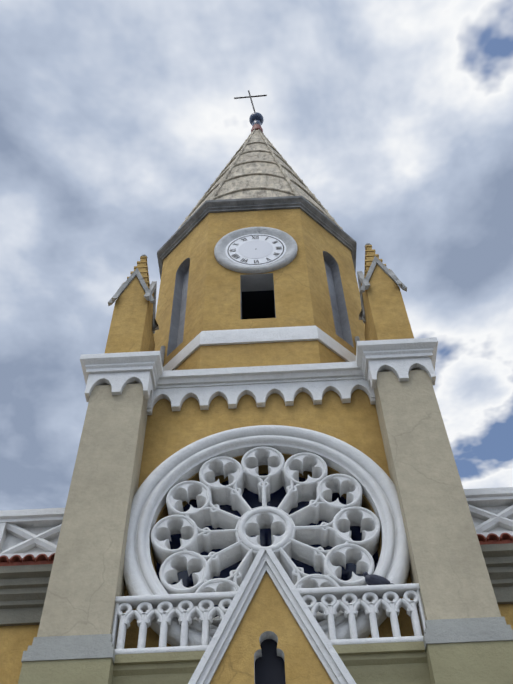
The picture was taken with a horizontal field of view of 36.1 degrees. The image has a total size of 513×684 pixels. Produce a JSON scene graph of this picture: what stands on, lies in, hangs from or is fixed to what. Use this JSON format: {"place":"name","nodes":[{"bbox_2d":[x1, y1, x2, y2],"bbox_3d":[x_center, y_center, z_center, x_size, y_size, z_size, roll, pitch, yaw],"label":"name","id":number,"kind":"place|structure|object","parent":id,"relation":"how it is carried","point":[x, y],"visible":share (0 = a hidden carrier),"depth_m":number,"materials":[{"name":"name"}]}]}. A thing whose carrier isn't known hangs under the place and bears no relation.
{"place":"outdoors","nodes":[
{"label":"outdoors","id":0,"kind":"place"},
{"bbox_2d":[0,0,512,510],"label":"sky","id":1,"kind":"structure","parent":0,"point":[117,117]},
{"bbox_2d":[210,571,333,683],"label":"gable wall","id":2,"kind":"structure","parent":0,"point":[268,614],"depth_m":8.69,"materials":[{"name":"yellow paint"}]},
{"bbox_2d":[255,639,285,683],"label":"window opening","id":3,"kind":"object","parent":2,"relation":"attached to","point":[269,666],"depth_m":8.66,"materials":[{"name":"black"}]},
{"bbox_2d":[188,549,355,683],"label":"gable trim","id":4,"kind":"structure","parent":2,"relation":"attached to","point":[267,560],"depth_m":8.83,"materials":[{"name":"white paint"}]},
{"label":"ground","id":5,"kind":"structure","parent":0,"visible":0},
{"bbox_2d":[0,604,512,683],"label":"nave walls","id":6,"kind":"structure","parent":5,"relation":"on","point":[16,641],"depth_m":9.93,"materials":[{"name":"yellow paint"}]},
{"bbox_2d":[0,543,512,625],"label":"side cornice","id":7,"kind":"structure","parent":6,"relation":"attached to","point":[23,590],"depth_m":10.33,"materials":[{"name":"beige paint"}]},
{"bbox_2d":[0,487,512,560],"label":"roof balustrade","id":8,"kind":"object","parent":7,"relation":"on","point":[35,533],"depth_m":11.14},
{"bbox_2d":[0,533,512,565],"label":"roof tiles","id":9,"kind":"object","parent":7,"relation":"on","point":[40,559],"visible":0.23,"depth_m":10.55,"materials":[{"name":"red tile"}]},
{"bbox_2d":[18,641,512,683],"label":"pilaster bases","id":10,"kind":"object","parent":5,"relation":"on","point":[490,662],"visible":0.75,"depth_m":8.41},
{"bbox_2d":[123,389,422,648],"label":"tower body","id":11,"kind":"structure","parent":5,"relation":"on","point":[354,422],"depth_m":12.07,"materials":[{"name":"yellow paint"}]},
{"bbox_2d":[80,337,437,414],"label":"cornice","id":12,"kind":"structure","parent":11,"relation":"attached to","point":[260,385],"depth_m":12.51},
{"bbox_2d":[153,208,364,366],"bbox_3d":[0.121,0.764,16.945,4.500,6.680,4.500,-3,-52,1],"label":"belfry","id":13,"kind":"object","parent":11,"relation":"on","point":[313,282],"visible":0.35,"depth_m":16.36,"materials":[{"name":"yellow paint"}]},
{"bbox_2d":[214,227,296,273],"bbox_3d":[-0.015,-1.978,16.729,1.770,1.770,0.115,-3,-52,1],"label":"clock frame","id":14,"kind":"object","parent":13,"relation":"attached to","point":[225,261],"visible":0.94,"depth_m":16.60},
{"bbox_2d":[225,234,285,265],"bbox_3d":[-0.015,-1.969,16.736,1.300,1.300,0.001,-3,-52,1],"label":"clock dial ring","id":15,"kind":"object","parent":14,"relation":"in","point":[278,247],"visible":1,"depth_m":16.70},
{"bbox_2d":[227,235,283,264],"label":"clock numerals","id":16,"kind":"object","parent":15,"relation":"attached to","point":[276,254],"visible":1,"depth_m":16.61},
{"bbox_2d":[238,240,272,258],"bbox_3d":[-0.015,-1.972,16.733,0.740,0.740,0.001,-3,-52,1],"label":"clock","id":17,"kind":"object","parent":14,"relation":"attached to","point":[254,249],"visible":1,"depth_m":16.73,"materials":[{"name":"white"}]},
{"bbox_2d":[157,196,356,278],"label":"roof cornice","id":18,"kind":"structure","parent":13,"relation":"attached to","point":[205,209],"depth_m":18.31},
{"bbox_2d":[188,130,329,218],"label":"spire","id":19,"kind":"structure","parent":13,"relation":"on","point":[251,181],"depth_m":20.79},
{"bbox_2d":[163,325,355,370],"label":"ledge molding","id":20,"kind":"structure","parent":13,"relation":"attached to","point":[258,335],"depth_m":14.35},
{"bbox_2d":[178,129,342,229],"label":"roof ribs","id":21,"kind":"object","parent":13,"relation":"on","point":[234,164],"visible":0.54,"depth_m":21.12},
{"bbox_2d":[251,124,262,132],"bbox_3d":[0.016,-7.365,27.344,0.420,0.610,0.420,-3,-52,1],"label":"finial base","id":22,"kind":"object","parent":21,"relation":"on","point":[256,126],"visible":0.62,"depth_m":27.09,"materials":[{"name":"brown"}]},
{"bbox_2d":[249,112,263,125],"bbox_3d":[0.001,-7.817,27.923,0.520,0.900,0.520,-3,-52,1],"label":"ball finial","id":23,"kind":"object","parent":22,"relation":"on","point":[256,118],"visible":0.83,"depth_m":27.86,"materials":[{"name":"blue"}]},
{"bbox_2d":[234,90,266,111],"bbox_3d":[-0.216,-8.794,29.093,1.238,2.440,0.168,-3,-52,1],"label":"cross","id":24,"kind":"object","parent":23,"relation":"attached to","point":[249,96],"visible":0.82,"depth_m":29.55,"materials":[{"name":"grey metal"}]},
{"bbox_2d":[105,245,413,352],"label":"pinnacles","id":25,"kind":"object","parent":11,"relation":"on","point":[386,318],"visible":0.25,"depth_m":14.41,"materials":[{"name":"yellow paint"}]},
{"bbox_2d":[108,243,406,366],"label":"pinnacle copings","id":26,"kind":"object","parent":25,"relation":"attached to","point":[148,296],"visible":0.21,"depth_m":15.20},
{"bbox_2d":[175,340,345,369],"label":"base wall","id":27,"kind":"structure","parent":11,"relation":"on","point":[259,354],"depth_m":13.96,"materials":[{"name":"yellow paint"}]},
{"bbox_2d":[123,425,409,646],"bbox_3d":[0.123,2.608,10.441,3.810,3.810,0.605,-3,-52,1],"label":"rose window frame","id":28,"kind":"object","parent":11,"relation":"attached to","point":[366,472],"visible":0.65,"depth_m":10.70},
{"bbox_2d":[151,446,379,626],"bbox_3d":[0.121,2.578,10.417,3.016,3.016,0.363,-3,-52,1],"label":"rose window tracery","id":29,"kind":"object","parent":28,"relation":"in","point":[235,541],"visible":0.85,"depth_m":10.46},
{"bbox_2d":[156,474,377,617],"bbox_3d":[0.141,2.909,10.677,3.060,3.060,0.001,-3,-52,1],"label":"window glass","id":30,"kind":"object","parent":11,"relation":"attached to","point":[251,499],"depth_m":10.93,"materials":[{"name":"black glass"}]},
{"bbox_2d":[37,370,500,647],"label":"pilasters","id":31,"kind":"object","parent":11,"relation":"attached to","point":[449,573],"visible":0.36,"depth_m":10.18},
{"bbox_2d":[21,617,512,664],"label":"pilaster collars","id":32,"kind":"object","parent":31,"relation":"attached to","point":[438,631],"visible":0.42,"depth_m":8.66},
{"bbox_2d":[112,641,430,683],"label":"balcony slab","id":33,"kind":"structure","parent":11,"relation":"attached to","point":[392,663],"depth_m":8.61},
{"bbox_2d":[111,583,425,654],"bbox_3d":[0.134,3.215,9.043,3.580,0.750,0.160,-3,-52,1],"label":"balustrade","id":34,"kind":"object","parent":33,"relation":"on","point":[140,604],"visible":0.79,"depth_m":9.12,"materials":[{"name":"white paint"}]},
{"bbox_2d":[361,572,392,584],"bbox_3d":[1.459,2.865,9.404,0.428,0.208,0.151,13,-54,-11],"label":"pigeon","id":35,"kind":"object","parent":34,"relation":"on","point":[372,579],"visible":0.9,"depth_m":9.34,"materials":[{"name":"grey"}]}
]}

